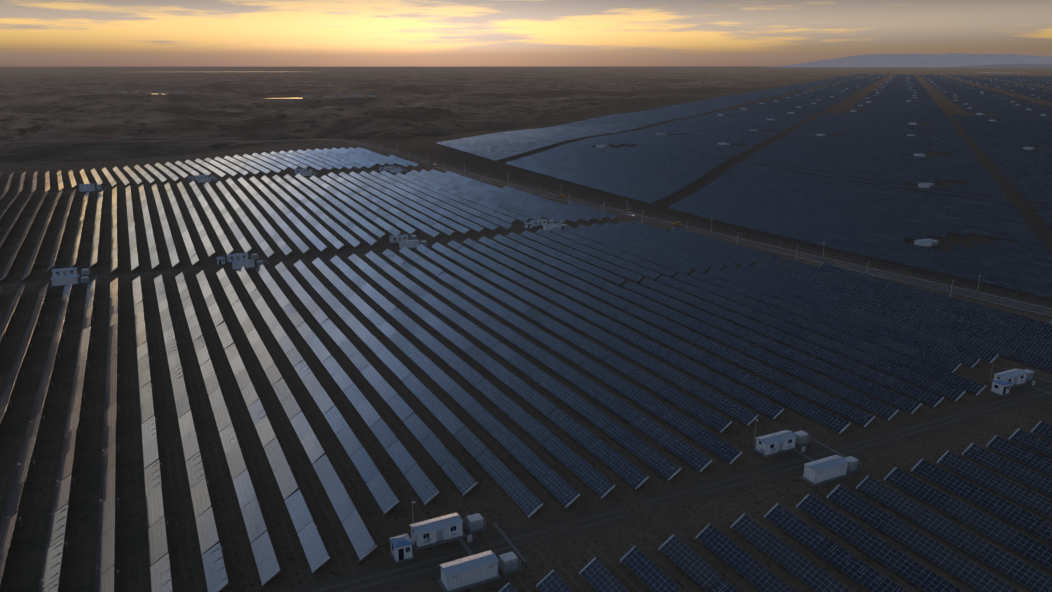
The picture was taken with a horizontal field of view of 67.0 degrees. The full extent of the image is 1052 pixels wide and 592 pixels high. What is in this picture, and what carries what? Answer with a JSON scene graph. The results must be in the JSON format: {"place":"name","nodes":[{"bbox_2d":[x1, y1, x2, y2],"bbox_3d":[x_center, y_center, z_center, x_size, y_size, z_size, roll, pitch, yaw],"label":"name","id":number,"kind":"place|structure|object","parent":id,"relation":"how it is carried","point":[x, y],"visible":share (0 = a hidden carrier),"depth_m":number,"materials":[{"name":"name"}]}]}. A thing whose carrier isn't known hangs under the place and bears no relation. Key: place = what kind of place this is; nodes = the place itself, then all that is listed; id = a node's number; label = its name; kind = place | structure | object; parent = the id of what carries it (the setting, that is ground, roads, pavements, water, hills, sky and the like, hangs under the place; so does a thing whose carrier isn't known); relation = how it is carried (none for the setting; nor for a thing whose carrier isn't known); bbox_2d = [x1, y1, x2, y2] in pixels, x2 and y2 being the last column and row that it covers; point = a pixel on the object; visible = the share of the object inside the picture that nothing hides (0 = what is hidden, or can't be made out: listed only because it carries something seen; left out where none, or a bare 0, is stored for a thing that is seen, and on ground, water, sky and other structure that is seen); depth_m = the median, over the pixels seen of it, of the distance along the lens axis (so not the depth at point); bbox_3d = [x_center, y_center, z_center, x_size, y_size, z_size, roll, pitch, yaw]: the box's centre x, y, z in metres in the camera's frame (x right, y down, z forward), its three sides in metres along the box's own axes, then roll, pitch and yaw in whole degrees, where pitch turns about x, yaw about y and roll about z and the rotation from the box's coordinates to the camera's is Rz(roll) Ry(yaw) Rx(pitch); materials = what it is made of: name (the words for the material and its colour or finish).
{"place":"outdoors","nodes":[
{"label":"outdoors","id":0,"kind":"place"},
{"bbox_2d":[267,98,309,98],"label":"pond water","id":1,"kind":"structure","parent":0,"point":[288,98],"depth_m":1934.30,"materials":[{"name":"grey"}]},
{"bbox_2d":[0,66,1051,591],"bbox_3d":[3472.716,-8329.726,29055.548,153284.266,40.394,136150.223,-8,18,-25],"label":"ground","id":2,"kind":"structure","parent":0,"point":[52,120],"depth_m":221.16,"materials":[{"name":"soil"}]},
{"bbox_2d":[51,260,96,286],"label":"inverter station","id":3,"kind":"object","parent":2,"relation":"on","point":[63,277],"visible":1,"depth_m":299.01,"materials":[{"name":"white metal"}]},
{"bbox_2d":[79,179,105,192],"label":"inverter station","id":4,"kind":"object","parent":2,"relation":"on","point":[87,187],"visible":1,"depth_m":496.20,"materials":[{"name":"white metal"}]},
{"bbox_2d":[94,91,196,92],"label":"distant buildings","id":5,"kind":"structure","parent":2,"relation":"on","point":[149,92],"depth_m":2333.78,"materials":[{"name":"grey"}]},
{"bbox_2d":[188,172,219,182],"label":"inverter station","id":6,"kind":"object","parent":2,"relation":"on","point":[201,178],"visible":1,"depth_m":526.95,"materials":[{"name":"white metal"}]},
{"bbox_2d":[0,147,418,194],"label":"solar panels","id":7,"kind":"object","parent":2,"relation":"on","point":[361,155],"depth_m":605.55,"materials":[{"name":"blue glass"}]},
{"bbox_2d":[216,244,268,270],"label":"inverter station","id":8,"kind":"object","parent":2,"relation":"on","point":[238,260],"visible":0.98,"depth_m":328.51,"materials":[{"name":"white metal"}]},
{"bbox_2d":[294,164,319,175],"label":"inverter station","id":9,"kind":"object","parent":2,"relation":"on","point":[303,172],"visible":1,"depth_m":554.35,"materials":[{"name":"white metal"}]},
{"bbox_2d":[302,95,375,96],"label":"distant buildings","id":10,"kind":"structure","parent":2,"relation":"on","point":[340,96],"depth_m":2023.66,"materials":[{"name":"grey"}]},
{"bbox_2d":[379,163,407,172],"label":"inverter station","id":11,"kind":"object","parent":2,"relation":"on","point":[392,169],"visible":0.98,"depth_m":583.06,"materials":[{"name":"white metal"}]},
{"bbox_2d":[389,234,429,248],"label":"inverter station","id":12,"kind":"object","parent":2,"relation":"on","point":[411,242],"visible":0.94,"depth_m":356.41,"materials":[{"name":"white metal"}]},
{"bbox_2d":[389,501,527,591],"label":"inverter station","id":13,"kind":"object","parent":2,"relation":"on","point":[470,571],"visible":1,"depth_m":127.04,"materials":[{"name":"white metal"}]},
{"bbox_2d":[9,139,1051,318],"bbox_3d":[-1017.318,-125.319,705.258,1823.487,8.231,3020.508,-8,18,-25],"label":"road shoulders","id":14,"kind":"object","parent":2,"relation":"on","point":[1012,308],"visible":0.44,"depth_m":326.78,"materials":[{"name":"brown soil"}]},
{"bbox_2d":[524,211,566,231],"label":"inverter station","id":15,"kind":"object","parent":2,"relation":"on","point":[550,225],"visible":0.79,"depth_m":388.48,"materials":[{"name":"white metal"}]},
{"bbox_2d":[437,74,869,160],"bbox_3d":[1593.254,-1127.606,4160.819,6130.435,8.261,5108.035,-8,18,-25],"label":"solar panels","id":16,"kind":"object","parent":2,"relation":"on","point":[514,143],"visible":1,"depth_m":1025.85,"materials":[{"name":"blue glass"}]},
{"bbox_2d":[341,136,980,295],"bbox_3d":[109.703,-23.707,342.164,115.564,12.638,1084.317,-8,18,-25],"label":"utility poles","id":17,"kind":"object","parent":2,"relation":"on","point":[688,221],"visible":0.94,"depth_m":379.95,"materials":[{"name":"grey paint"}]},
{"bbox_2d":[365,142,1051,320],"bbox_3d":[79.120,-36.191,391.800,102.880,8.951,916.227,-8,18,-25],"label":"road fence","id":18,"kind":"object","parent":2,"relation":"on","point":[758,239],"visible":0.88,"depth_m":341.97,"materials":[{"name":"silver metal"}]},
{"bbox_2d":[752,417,860,486],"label":"inverter station","id":19,"kind":"object","parent":2,"relation":"on","point":[818,472],"visible":1,"depth_m":157.25,"materials":[{"name":"white metal"}]},
{"bbox_2d":[596,74,1051,246],"bbox_3d":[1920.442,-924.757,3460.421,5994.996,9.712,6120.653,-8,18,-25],"label":"inverter stations","id":20,"kind":"object","parent":2,"relation":"on","point":[927,242],"depth_m":888.70,"materials":[{"name":"white metal"}]},
{"bbox_2d":[988,359,1051,395],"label":"inverter station","id":21,"kind":"object","parent":2,"relation":"on","point":[1003,383],"visible":1,"depth_m":195.52,"materials":[{"name":"white metal"}]},
{"bbox_2d":[0,169,1051,591],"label":"solar panels","id":22,"kind":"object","parent":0,"point":[872,305],"depth_m":205.79,"materials":[{"name":"blue glass"}]},
{"bbox_2d":[1,169,1051,591],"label":"pv end rails","id":23,"kind":"object","parent":22,"relation":"on","point":[647,477],"visible":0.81,"depth_m":153.15,"materials":[{"name":"silver metal"}]},
{"bbox_2d":[0,139,1051,315],"bbox_3d":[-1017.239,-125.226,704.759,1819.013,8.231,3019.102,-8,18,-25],"label":"road asphalt","id":24,"kind":"structure","parent":0,"point":[973,294],"depth_m":351.50,"materials":[{"name":"grey asphalt"}]},
{"bbox_2d":[5,140,1049,315],"bbox_3d":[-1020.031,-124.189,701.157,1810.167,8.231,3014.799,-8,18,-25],"label":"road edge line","id":25,"kind":"object","parent":24,"relation":"on","point":[769,250],"visible":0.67,"depth_m":306.66,"materials":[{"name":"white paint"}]},
{"bbox_2d":[28,139,1049,308],"bbox_3d":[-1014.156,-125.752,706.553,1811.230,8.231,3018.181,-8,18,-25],"label":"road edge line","id":26,"kind":"object","parent":24,"relation":"on","point":[671,222],"visible":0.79,"depth_m":364.13,"materials":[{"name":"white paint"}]},
{"bbox_2d":[0,0,1051,66],"label":"sky","id":27,"kind":"structure","parent":0,"point":[33,33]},
{"bbox_2d":[505,110,1051,298],"bbox_3d":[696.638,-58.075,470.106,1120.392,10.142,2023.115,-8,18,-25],"label":"solar panels","id":28,"kind":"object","parent":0,"point":[901,218],"depth_m":563.89,"materials":[{"name":"blue glass"}]},
{"bbox_2d":[728,74,1051,119],"bbox_3d":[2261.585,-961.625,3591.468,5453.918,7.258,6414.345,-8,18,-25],"label":"solar panels","id":29,"kind":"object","parent":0,"point":[896,96],"depth_m":1902.62,"materials":[{"name":"blue glass"}]},
{"bbox_2d":[772,53,1051,66],"bbox_3d":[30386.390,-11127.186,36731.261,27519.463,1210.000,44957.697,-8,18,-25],"label":"mountains","id":30,"kind":"structure","parent":0,"point":[920,60],"depth_m":42476.93,"materials":[{"name":"grey stone"}]},
{"bbox_2d":[934,64,1051,67],"bbox_3d":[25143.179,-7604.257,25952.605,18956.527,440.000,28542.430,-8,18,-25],"label":"mountains","id":31,"kind":"structure","parent":0,"point":[1018,66],"depth_m":29857.76,"materials":[{"name":"grey stone"}]},
{"bbox_2d":[976,72,1009,72],"bbox_3d":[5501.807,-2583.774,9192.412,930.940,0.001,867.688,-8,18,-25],"label":"lake water","id":32,"kind":"structure","parent":0,"point":[992,72],"depth_m":9458.31,"materials":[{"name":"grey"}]}
]}

